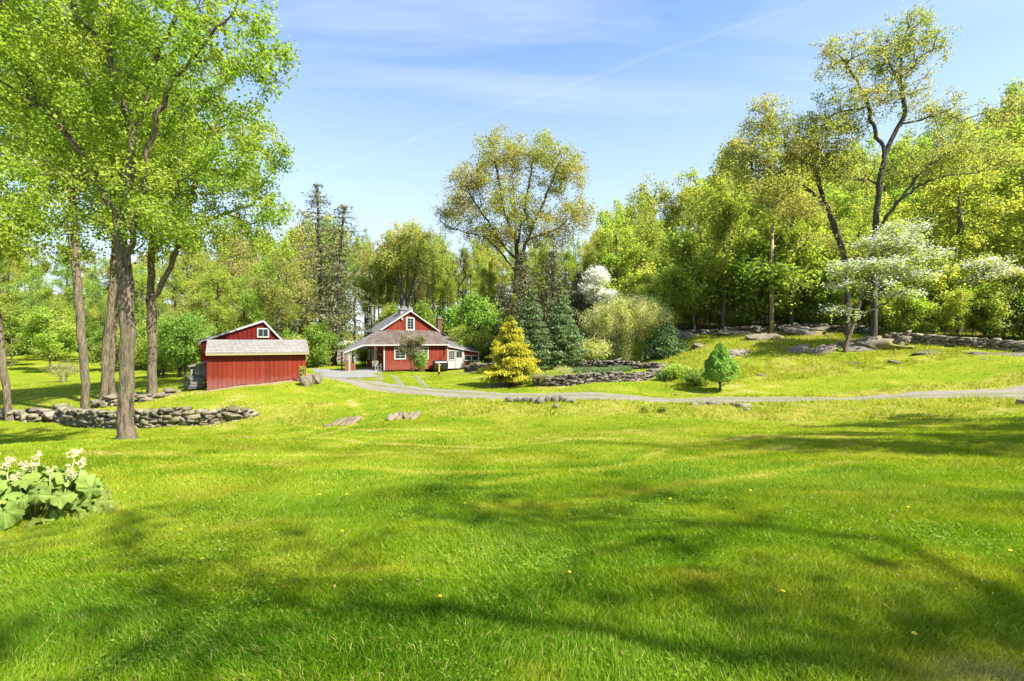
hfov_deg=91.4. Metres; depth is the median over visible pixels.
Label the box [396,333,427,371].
lilac bush
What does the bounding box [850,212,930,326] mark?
woodland tree
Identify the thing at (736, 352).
rock ledge
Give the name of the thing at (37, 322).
understory tree
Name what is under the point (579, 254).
woodland tree
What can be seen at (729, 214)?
woodland tree
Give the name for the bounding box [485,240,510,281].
woodland tree
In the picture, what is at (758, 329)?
stone wall
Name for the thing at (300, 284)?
woodland tree
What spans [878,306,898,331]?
understory tree
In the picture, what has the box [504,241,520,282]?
woodland tree
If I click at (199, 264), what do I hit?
woodland tree
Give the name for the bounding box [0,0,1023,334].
sky
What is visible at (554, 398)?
rock
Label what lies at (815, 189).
woodland tree
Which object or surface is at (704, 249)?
understory tree
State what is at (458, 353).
door
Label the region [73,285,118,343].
woodland tree
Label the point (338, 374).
parking yard
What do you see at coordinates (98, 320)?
understory tree
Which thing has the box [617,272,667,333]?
understory tree
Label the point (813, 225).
woodland tree
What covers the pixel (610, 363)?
stone wall
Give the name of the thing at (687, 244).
understory tree
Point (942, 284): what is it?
understory tree
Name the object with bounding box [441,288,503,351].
understory tree
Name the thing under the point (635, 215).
woodland tree
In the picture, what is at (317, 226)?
hemlock tree
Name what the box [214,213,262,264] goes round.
woodland tree
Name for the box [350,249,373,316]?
woodland tree
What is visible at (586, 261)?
woodland tree
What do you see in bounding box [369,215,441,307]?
multi stem tree
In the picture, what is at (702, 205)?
woodland tree
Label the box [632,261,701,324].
understory tree
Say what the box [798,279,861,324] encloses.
understory tree
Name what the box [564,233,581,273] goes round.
woodland tree
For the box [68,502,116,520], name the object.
weed clump
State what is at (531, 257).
woodland tree
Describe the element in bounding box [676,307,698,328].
understory tree
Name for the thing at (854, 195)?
woodland tree
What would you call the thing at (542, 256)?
woodland tree
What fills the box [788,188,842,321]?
woodland tree
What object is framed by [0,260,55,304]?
woodland tree
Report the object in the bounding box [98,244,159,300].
woodland tree
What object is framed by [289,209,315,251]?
woodland tree
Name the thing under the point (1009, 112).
woodland tree
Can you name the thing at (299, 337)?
blossom shrub
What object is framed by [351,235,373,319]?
woodland tree
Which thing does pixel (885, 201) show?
woodland tree
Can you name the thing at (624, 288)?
understory tree
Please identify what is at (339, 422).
stone slab
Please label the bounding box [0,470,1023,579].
lawn grass
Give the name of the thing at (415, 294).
woodland tree
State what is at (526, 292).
understory tree
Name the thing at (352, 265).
woodland tree
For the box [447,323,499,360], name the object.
leafy shrub
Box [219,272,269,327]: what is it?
woodland tree
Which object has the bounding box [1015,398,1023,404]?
rock
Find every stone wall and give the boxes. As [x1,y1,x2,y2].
[0,407,56,421]
[52,403,262,428]
[90,387,181,407]
[463,361,494,372]
[531,364,664,386]
[555,358,667,368]
[676,324,776,334]
[776,322,869,334]
[884,330,1023,352]
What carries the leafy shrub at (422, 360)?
on the ground at (26, 369)
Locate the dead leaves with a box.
[22,459,1019,680]
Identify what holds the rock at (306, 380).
on the ground at (26, 369)
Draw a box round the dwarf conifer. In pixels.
[700,342,738,390]
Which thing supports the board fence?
on the ground at (26, 369)
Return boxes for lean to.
[188,361,206,386]
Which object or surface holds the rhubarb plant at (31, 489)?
on the ground at (26, 369)
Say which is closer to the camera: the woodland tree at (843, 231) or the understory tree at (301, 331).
the woodland tree at (843, 231)
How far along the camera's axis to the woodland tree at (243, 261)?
80.09 m
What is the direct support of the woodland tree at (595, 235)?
on the ground at (26, 369)
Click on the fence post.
(184, 383)
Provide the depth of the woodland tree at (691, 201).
59.07 m
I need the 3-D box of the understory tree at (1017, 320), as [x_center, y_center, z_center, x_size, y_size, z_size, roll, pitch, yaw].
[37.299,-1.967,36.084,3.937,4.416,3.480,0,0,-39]
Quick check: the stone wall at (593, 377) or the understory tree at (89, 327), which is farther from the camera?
the understory tree at (89, 327)
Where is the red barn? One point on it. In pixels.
(261, 330)
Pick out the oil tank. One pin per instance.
(442, 363)
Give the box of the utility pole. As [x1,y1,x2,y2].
[769,225,773,333]
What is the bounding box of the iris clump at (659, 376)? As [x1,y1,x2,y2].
[653,370,666,380]
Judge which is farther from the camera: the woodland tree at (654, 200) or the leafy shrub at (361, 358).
the woodland tree at (654, 200)
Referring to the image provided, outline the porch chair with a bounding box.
[372,361,380,370]
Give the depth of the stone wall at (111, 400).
29.07 m
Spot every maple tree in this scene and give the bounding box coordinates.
[0,0,189,408]
[0,0,217,399]
[0,0,300,439]
[0,6,97,420]
[47,68,216,394]
[76,31,300,393]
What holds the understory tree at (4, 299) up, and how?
on the ground at (26, 369)
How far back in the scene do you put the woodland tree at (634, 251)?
53.71 m
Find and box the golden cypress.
[478,315,543,385]
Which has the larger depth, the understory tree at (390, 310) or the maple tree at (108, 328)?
the understory tree at (390, 310)
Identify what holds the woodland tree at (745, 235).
on the ground at (26, 369)
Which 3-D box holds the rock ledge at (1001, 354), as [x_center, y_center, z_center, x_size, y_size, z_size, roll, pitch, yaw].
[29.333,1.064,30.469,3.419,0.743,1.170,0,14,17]
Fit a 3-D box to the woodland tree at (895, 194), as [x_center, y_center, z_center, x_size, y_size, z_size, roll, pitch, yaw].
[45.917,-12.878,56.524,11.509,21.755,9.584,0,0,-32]
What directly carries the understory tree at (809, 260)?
on the ground at (26, 369)
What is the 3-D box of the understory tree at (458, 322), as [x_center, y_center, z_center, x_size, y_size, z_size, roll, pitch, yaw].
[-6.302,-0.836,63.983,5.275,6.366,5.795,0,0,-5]
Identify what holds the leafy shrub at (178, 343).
on the ground at (26, 369)
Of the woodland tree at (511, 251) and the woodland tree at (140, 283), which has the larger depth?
the woodland tree at (511, 251)
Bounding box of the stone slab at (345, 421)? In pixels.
[339,416,351,425]
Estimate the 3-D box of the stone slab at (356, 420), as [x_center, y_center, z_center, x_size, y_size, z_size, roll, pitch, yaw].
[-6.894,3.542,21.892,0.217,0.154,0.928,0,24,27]
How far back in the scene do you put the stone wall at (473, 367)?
43.48 m
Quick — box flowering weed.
[298,365,305,375]
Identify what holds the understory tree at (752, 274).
on the ground at (26, 369)
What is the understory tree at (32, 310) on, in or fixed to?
on the ground at (26, 369)
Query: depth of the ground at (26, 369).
17.68 m
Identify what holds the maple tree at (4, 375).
on the ground at (26, 369)
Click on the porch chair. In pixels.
(375, 365)
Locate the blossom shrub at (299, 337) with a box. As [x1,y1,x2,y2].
[283,334,311,359]
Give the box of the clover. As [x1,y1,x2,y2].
[0,484,1022,680]
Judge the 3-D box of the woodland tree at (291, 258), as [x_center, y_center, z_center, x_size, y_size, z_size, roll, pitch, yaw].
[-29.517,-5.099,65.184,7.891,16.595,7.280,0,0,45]
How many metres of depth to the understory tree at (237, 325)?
57.38 m
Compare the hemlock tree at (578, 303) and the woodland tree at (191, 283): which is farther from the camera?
the woodland tree at (191, 283)
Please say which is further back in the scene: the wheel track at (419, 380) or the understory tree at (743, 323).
the understory tree at (743, 323)
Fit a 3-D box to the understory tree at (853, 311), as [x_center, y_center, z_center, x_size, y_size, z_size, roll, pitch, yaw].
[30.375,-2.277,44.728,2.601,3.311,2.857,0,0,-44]
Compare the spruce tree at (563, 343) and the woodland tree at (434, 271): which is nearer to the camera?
the spruce tree at (563, 343)
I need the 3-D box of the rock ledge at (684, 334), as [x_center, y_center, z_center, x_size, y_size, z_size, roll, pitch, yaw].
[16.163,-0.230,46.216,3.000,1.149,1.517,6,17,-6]
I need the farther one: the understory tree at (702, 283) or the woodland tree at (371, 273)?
the woodland tree at (371, 273)
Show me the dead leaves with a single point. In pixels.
(334, 585)
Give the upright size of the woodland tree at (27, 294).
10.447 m
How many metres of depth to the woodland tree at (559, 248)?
123.61 m
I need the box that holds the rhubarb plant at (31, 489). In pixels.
[0,448,114,530]
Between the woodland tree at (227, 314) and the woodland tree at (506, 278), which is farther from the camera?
the woodland tree at (506, 278)
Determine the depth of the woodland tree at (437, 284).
80.16 m
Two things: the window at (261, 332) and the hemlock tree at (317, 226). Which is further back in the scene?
the hemlock tree at (317, 226)
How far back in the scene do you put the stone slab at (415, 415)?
21.22 m
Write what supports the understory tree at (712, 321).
on the ground at (26, 369)
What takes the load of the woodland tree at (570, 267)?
on the ground at (26, 369)
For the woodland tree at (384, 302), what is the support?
on the ground at (26, 369)
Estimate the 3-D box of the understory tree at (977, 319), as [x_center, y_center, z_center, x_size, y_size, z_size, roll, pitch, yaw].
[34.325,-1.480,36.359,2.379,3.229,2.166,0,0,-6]
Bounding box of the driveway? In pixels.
[306,373,1023,402]
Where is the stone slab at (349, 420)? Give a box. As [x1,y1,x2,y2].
[344,416,356,424]
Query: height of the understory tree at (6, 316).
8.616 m
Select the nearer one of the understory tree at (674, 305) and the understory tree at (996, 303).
the understory tree at (996, 303)
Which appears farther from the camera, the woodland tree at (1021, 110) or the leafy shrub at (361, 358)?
the woodland tree at (1021, 110)
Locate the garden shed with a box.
[205,340,308,389]
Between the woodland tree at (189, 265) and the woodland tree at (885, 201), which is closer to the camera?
the woodland tree at (885, 201)
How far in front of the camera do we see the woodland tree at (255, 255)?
89.93 m
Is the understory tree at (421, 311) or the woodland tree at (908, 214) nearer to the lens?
the woodland tree at (908, 214)
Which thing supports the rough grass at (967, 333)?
on the ground at (26, 369)
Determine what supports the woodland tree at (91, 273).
on the ground at (26, 369)
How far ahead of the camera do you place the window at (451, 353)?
54.66 m
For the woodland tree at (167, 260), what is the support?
on the ground at (26, 369)
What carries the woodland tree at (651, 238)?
on the ground at (26, 369)
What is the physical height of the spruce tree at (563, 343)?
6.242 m
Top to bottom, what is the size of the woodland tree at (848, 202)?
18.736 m
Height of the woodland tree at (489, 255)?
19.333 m
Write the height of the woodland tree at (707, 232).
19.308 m
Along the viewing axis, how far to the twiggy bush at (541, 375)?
31.38 m
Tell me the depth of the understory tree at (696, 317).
51.32 m
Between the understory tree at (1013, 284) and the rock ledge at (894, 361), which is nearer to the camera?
the rock ledge at (894, 361)
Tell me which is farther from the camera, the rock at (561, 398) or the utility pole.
the utility pole
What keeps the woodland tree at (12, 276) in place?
on the ground at (26, 369)
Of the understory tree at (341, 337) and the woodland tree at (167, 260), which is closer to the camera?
the understory tree at (341, 337)
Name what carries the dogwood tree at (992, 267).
on the ground at (26, 369)
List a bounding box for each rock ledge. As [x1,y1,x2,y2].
[675,331,697,339]
[691,343,705,349]
[711,330,751,335]
[728,348,751,356]
[742,333,784,340]
[776,325,833,335]
[785,343,808,352]
[804,343,840,354]
[837,335,917,351]
[887,359,900,363]
[892,334,911,345]
[911,350,949,354]
[965,351,1023,355]
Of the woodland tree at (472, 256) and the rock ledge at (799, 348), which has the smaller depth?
the rock ledge at (799, 348)
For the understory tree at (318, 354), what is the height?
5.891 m
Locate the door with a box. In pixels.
[455,350,462,367]
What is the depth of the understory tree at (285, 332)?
54.24 m
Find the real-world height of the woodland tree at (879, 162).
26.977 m
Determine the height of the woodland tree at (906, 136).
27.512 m
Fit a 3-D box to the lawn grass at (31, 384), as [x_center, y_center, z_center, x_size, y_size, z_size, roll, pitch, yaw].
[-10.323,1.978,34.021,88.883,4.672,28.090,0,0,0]
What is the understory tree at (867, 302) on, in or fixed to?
on the ground at (26, 369)
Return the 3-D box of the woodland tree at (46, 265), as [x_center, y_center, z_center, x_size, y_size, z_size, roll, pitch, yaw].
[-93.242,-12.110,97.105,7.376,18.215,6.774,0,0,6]
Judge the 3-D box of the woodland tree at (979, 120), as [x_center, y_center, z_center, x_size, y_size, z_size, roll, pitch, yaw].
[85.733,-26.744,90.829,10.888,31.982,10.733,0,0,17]
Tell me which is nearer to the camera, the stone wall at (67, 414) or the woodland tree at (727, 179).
the stone wall at (67, 414)
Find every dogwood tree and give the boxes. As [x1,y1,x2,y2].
[334,337,367,365]
[578,264,620,341]
[816,216,963,352]
[953,253,1018,336]
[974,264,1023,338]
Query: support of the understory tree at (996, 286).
on the ground at (26, 369)
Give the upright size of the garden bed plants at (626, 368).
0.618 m
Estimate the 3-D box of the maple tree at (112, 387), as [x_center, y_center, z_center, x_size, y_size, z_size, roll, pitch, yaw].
[-22.949,-6.624,30.720,8.862,20.735,9.690,0,0,0]
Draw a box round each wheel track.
[376,371,382,381]
[390,374,403,385]
[414,375,428,386]
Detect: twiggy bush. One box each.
[529,368,555,385]
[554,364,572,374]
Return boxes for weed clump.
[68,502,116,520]
[639,405,650,411]
[656,404,666,412]
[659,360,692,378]
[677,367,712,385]
[898,315,943,333]
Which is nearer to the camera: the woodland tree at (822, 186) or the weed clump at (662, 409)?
the weed clump at (662, 409)
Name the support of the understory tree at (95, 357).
on the ground at (26, 369)
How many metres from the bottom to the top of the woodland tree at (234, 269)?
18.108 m
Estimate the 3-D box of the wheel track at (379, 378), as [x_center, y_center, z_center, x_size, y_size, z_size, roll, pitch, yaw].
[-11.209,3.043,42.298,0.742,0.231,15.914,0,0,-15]
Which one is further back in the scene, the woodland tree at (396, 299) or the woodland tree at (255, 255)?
the woodland tree at (255, 255)
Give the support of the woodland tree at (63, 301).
on the ground at (26, 369)
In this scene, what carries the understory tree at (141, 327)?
on the ground at (26, 369)
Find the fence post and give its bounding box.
[183,378,185,388]
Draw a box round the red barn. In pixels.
[197,320,282,380]
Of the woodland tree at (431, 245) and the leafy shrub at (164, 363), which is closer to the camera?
the leafy shrub at (164, 363)
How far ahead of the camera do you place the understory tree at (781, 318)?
50.41 m
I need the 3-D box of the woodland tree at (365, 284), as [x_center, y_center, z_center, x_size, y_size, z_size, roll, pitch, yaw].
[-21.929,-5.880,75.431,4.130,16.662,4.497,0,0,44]
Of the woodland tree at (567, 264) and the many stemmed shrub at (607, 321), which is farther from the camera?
the woodland tree at (567, 264)
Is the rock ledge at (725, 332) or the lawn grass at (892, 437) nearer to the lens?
the lawn grass at (892, 437)
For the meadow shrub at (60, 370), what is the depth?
46.88 m
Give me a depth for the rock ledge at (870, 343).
33.92 m
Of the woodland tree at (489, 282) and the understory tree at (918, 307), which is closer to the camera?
the understory tree at (918, 307)
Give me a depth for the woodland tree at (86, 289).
78.11 m
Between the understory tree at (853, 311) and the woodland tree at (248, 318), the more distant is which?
the woodland tree at (248, 318)
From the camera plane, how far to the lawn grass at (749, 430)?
17.27 m
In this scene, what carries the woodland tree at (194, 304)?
on the ground at (26, 369)
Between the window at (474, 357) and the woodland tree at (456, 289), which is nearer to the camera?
the window at (474, 357)
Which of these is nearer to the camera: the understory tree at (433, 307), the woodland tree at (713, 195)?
the understory tree at (433, 307)
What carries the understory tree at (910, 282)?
on the ground at (26, 369)
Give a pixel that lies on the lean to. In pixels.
(203, 369)
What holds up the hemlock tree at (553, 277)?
on the ground at (26, 369)
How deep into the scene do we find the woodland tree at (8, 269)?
89.56 m
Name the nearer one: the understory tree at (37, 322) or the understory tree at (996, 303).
the understory tree at (996, 303)
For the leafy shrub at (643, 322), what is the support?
on the ground at (26, 369)
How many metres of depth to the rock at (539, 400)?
23.08 m
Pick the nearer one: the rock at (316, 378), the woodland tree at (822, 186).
the rock at (316, 378)
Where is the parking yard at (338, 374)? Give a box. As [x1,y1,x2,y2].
[311,368,377,377]
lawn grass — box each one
[0,343,1023,429]
[0,413,1023,446]
[0,426,1023,490]
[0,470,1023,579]
[0,552,1023,680]
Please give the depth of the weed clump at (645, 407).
20.72 m
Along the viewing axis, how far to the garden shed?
31.22 m
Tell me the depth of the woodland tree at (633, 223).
61.96 m
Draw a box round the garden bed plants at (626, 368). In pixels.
[562,365,632,373]
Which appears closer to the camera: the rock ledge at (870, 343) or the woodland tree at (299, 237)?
the rock ledge at (870, 343)
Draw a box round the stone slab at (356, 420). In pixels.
[348,416,362,424]
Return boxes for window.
[257,328,268,337]
[394,347,405,359]
[406,317,414,329]
[421,347,428,358]
[448,350,454,359]
[464,355,471,360]
[472,355,478,360]
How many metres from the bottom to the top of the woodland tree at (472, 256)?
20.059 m
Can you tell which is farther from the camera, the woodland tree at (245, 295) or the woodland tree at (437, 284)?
the woodland tree at (437, 284)
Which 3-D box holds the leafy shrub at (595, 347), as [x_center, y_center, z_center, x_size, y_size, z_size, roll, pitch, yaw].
[6.762,0.738,41.532,3.489,2.762,3.260,0,0,0]
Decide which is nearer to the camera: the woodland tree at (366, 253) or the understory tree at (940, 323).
the understory tree at (940, 323)
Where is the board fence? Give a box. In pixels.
[337,350,359,361]
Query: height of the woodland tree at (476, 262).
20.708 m
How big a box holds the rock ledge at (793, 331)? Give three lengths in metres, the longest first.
5.868 x 3.823 x 1.842 m
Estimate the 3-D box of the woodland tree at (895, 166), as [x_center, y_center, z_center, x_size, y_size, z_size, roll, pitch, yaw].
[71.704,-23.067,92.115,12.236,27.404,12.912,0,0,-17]
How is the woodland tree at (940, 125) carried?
on the ground at (26, 369)
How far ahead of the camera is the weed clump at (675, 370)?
32.68 m
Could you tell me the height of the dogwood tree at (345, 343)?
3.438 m
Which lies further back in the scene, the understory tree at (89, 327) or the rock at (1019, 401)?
the understory tree at (89, 327)
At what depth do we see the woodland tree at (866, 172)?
80.48 m
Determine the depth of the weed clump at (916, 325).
37.09 m
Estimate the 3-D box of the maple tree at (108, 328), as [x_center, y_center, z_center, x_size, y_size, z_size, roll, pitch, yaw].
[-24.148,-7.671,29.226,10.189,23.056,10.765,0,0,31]
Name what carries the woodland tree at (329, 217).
on the ground at (26, 369)
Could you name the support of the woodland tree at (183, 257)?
on the ground at (26, 369)
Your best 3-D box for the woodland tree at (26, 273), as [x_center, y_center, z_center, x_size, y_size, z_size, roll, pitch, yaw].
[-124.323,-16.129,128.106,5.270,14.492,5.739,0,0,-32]
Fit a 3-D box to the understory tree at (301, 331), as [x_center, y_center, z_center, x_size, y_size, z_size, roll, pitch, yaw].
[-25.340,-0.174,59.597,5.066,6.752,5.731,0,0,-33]
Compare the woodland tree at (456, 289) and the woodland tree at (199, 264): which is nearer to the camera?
the woodland tree at (199, 264)
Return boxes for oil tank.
[432,359,447,371]
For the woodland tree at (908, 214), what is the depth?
49.59 m
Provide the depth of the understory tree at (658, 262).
62.81 m
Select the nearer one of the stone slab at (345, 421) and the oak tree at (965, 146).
the stone slab at (345, 421)
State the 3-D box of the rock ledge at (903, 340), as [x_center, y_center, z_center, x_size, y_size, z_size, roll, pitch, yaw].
[26.259,0.350,33.986,0.882,1.718,1.180,30,3,-15]
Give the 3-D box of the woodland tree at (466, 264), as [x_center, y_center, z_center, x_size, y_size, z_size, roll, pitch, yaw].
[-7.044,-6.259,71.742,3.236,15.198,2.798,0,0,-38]
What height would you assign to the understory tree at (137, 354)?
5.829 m
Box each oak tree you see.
[429,119,600,306]
[712,92,878,336]
[797,0,1023,336]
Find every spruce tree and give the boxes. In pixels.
[515,288,558,370]
[535,294,589,364]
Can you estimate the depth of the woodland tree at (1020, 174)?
44.58 m
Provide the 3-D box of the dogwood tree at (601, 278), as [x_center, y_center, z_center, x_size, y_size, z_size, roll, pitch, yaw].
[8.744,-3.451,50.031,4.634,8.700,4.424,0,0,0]
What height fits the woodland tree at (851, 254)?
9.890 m
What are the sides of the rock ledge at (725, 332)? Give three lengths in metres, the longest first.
4.774 x 1.699 x 1.040 m
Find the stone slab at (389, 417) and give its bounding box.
[387,413,392,420]
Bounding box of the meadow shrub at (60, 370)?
[44,358,79,381]
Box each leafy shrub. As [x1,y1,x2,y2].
[135,331,187,375]
[157,308,219,376]
[355,352,366,365]
[413,350,428,371]
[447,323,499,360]
[580,333,614,360]
[632,299,677,347]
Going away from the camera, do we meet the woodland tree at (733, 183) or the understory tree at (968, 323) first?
the understory tree at (968, 323)
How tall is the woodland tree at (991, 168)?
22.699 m
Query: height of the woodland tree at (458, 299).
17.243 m
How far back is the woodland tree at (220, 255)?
101.06 m
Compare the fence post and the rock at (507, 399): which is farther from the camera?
the fence post
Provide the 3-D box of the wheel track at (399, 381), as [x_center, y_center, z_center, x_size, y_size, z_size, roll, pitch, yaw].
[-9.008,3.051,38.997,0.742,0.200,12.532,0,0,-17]
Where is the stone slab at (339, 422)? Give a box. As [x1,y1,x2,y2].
[333,418,346,426]
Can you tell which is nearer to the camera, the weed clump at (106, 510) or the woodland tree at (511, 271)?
the weed clump at (106, 510)
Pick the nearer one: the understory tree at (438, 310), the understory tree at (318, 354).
the understory tree at (318, 354)
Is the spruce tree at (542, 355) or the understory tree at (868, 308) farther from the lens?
the understory tree at (868, 308)
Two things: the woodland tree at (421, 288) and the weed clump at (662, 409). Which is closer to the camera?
the weed clump at (662, 409)
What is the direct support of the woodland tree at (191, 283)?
on the ground at (26, 369)
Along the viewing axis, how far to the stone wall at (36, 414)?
25.96 m
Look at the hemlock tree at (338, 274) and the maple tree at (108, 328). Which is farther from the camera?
the hemlock tree at (338, 274)
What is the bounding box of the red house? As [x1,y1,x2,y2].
[339,305,480,370]
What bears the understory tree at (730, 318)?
on the ground at (26, 369)
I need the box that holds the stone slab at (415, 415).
[410,411,420,419]
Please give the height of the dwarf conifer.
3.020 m
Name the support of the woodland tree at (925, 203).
on the ground at (26, 369)
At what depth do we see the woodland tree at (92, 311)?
74.94 m
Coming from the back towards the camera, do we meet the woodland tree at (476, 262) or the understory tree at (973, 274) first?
the woodland tree at (476, 262)
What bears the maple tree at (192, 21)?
on the ground at (26, 369)
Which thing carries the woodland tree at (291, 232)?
on the ground at (26, 369)
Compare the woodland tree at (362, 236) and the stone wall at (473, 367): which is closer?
the stone wall at (473, 367)
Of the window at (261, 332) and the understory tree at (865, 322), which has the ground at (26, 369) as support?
the understory tree at (865, 322)
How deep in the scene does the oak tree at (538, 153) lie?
63.87 m
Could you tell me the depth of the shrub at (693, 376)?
30.24 m
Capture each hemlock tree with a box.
[273,182,364,363]
[284,203,379,365]
[484,250,552,355]
[488,280,510,348]
[529,250,586,349]
[565,272,606,340]
[639,315,688,360]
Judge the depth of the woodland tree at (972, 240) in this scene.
40.54 m
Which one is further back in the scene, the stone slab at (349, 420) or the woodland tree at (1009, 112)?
the woodland tree at (1009, 112)
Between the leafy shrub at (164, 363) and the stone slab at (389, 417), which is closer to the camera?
the stone slab at (389, 417)
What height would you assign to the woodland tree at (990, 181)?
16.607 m
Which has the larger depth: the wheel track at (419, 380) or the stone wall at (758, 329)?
the stone wall at (758, 329)
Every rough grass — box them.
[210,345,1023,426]
[663,324,1023,388]
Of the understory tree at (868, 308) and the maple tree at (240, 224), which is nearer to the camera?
the maple tree at (240, 224)
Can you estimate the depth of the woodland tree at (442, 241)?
85.38 m
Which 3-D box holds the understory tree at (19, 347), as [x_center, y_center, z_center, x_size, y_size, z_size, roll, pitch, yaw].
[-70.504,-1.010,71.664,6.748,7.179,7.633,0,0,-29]
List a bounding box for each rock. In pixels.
[299,376,312,385]
[311,374,321,383]
[505,397,513,401]
[535,397,544,403]
[551,396,558,401]
[559,395,564,401]
[735,403,751,407]
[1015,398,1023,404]
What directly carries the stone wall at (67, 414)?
on the ground at (26, 369)
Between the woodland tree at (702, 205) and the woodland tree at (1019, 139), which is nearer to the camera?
the woodland tree at (1019, 139)
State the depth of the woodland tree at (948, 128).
77.62 m
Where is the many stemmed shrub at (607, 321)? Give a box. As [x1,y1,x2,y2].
[577,289,677,360]
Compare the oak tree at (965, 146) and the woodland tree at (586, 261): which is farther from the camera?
the woodland tree at (586, 261)
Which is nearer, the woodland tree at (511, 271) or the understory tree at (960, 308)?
the understory tree at (960, 308)
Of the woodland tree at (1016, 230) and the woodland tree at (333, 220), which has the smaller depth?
the woodland tree at (1016, 230)
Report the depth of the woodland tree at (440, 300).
95.97 m
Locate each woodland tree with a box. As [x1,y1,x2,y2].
[0,230,24,292]
[0,243,31,299]
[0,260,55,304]
[6,236,61,291]
[14,255,34,298]
[15,282,50,308]
[16,278,56,355]
[32,278,74,357]
[47,244,83,293]
[53,251,101,287]
[70,279,102,350]
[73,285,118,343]
[81,258,109,313]
[85,290,117,326]
[91,255,109,304]
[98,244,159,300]
[132,261,172,326]
[132,267,146,323]
[139,289,176,326]
[145,243,177,311]
[156,257,190,314]
[166,236,205,309]
[170,249,190,295]
[170,271,239,327]
[176,273,224,327]
[177,241,215,282]
[181,247,225,295]
[182,264,229,302]
[191,260,247,334]
[200,233,219,257]
[212,238,258,312]
[212,242,236,305]
[213,224,268,303]
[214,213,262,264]
[217,219,263,306]
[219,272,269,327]
[231,257,257,316]
[238,254,301,331]
[238,260,277,323]
[240,239,305,334]
[247,222,276,265]
[260,238,316,319]
[276,227,322,308]
[279,255,320,335]
[280,219,334,313]
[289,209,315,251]
[303,215,355,310]
[309,225,359,315]
[320,210,348,305]
[326,234,354,308]
[345,226,372,339]
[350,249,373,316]
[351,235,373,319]
[352,224,373,346]
[354,240,377,346]
[355,247,380,325]
[364,247,378,326]
[368,235,402,308]
[370,238,382,320]
[377,286,399,309]
[383,236,405,309]
[399,243,434,311]
[401,234,443,307]
[404,243,431,308]
[416,226,436,304]
[417,235,444,312]
[418,230,451,307]
[418,260,440,306]
[426,233,460,306]
[429,225,458,307]
[434,250,462,309]
[439,250,469,307]
[449,263,469,306]
[452,248,472,305]
[456,237,483,298]
[468,241,496,289]
[470,256,492,298]
[471,236,488,290]
[473,234,499,293]
[477,260,500,303]
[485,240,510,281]
[493,250,511,296]
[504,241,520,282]
[508,246,520,294]
[511,242,537,282]
[523,233,544,287]
[526,237,566,333]
[547,251,577,297]
[550,241,566,259]
[555,250,580,334]
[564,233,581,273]
[570,247,612,331]
[573,227,601,292]
[580,228,611,283]
[588,196,637,279]
[588,208,651,337]
[589,208,654,330]
[616,189,663,273]
[617,171,691,257]
[625,190,666,264]
[627,214,671,275]
[656,165,712,261]
[673,176,735,234]
[673,188,722,323]
[688,147,758,328]
[694,174,744,247]
[698,204,767,324]
[702,154,764,230]
[702,176,764,298]
[706,151,750,233]
[742,144,831,322]
[743,161,852,231]
[745,168,829,324]
[779,140,846,236]
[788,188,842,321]
[792,183,863,236]
[793,233,870,304]
[802,181,868,230]
[821,166,914,309]
[833,202,889,325]
[838,170,889,219]
[839,145,887,213]
[841,129,911,201]
[844,191,909,323]
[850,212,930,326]
[860,144,901,201]
[866,132,975,262]
[868,125,933,218]
[873,146,927,215]
[885,184,971,266]
[902,116,978,225]
[907,152,951,219]
[912,155,1023,333]
[913,105,965,210]
[921,122,1023,253]
[928,161,1023,263]
[950,102,1000,157]
[963,133,1019,248]
[966,148,1023,281]
[967,114,1023,250]
[971,76,1023,246]
[975,128,1023,253]
[981,93,1023,188]
[997,127,1023,212]
[1000,90,1023,142]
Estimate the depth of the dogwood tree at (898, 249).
33.55 m
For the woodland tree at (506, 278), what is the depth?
86.61 m
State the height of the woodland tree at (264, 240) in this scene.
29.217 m
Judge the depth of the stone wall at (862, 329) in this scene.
43.54 m
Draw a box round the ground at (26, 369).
[0,231,1023,680]
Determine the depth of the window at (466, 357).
55.63 m
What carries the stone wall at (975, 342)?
on the ground at (26, 369)
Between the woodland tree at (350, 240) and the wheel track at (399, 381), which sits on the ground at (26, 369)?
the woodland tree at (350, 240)
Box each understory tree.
[0,292,19,310]
[0,302,39,366]
[4,308,39,354]
[6,299,56,352]
[12,304,85,371]
[21,306,92,360]
[76,313,95,343]
[85,305,119,345]
[86,326,119,366]
[115,314,170,367]
[116,329,146,368]
[208,303,249,331]
[279,316,321,359]
[280,327,304,339]
[298,318,339,366]
[326,309,352,348]
[328,328,349,350]
[374,301,397,324]
[397,297,448,332]
[428,303,440,323]
[432,304,465,329]
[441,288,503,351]
[446,313,481,331]
[478,288,496,298]
[511,280,547,320]
[593,244,668,327]
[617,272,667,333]
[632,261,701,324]
[643,253,681,315]
[651,221,742,330]
[661,240,717,322]
[671,286,704,323]
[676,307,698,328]
[690,313,698,324]
[691,246,742,329]
[695,293,720,328]
[702,229,822,325]
[706,309,720,324]
[714,308,739,327]
[736,311,749,326]
[759,227,861,323]
[774,308,797,324]
[787,292,802,321]
[797,291,832,323]
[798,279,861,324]
[812,232,857,296]
[834,296,868,324]
[847,231,915,323]
[848,219,922,291]
[857,311,869,324]
[865,289,886,320]
[878,282,942,333]
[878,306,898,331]
[879,253,980,333]
[895,307,908,331]
[915,284,954,333]
[927,243,1022,324]
[934,299,956,335]
[937,279,981,329]
[937,285,974,336]
[957,290,988,336]
[966,279,1023,338]
[969,298,1002,337]
[973,274,1023,338]
[975,273,1005,296]
[979,280,1014,336]
[1003,292,1023,336]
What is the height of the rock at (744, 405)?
0.178 m
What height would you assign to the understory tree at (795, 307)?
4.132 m
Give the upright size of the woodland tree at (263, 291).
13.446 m
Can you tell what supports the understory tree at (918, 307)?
on the ground at (26, 369)

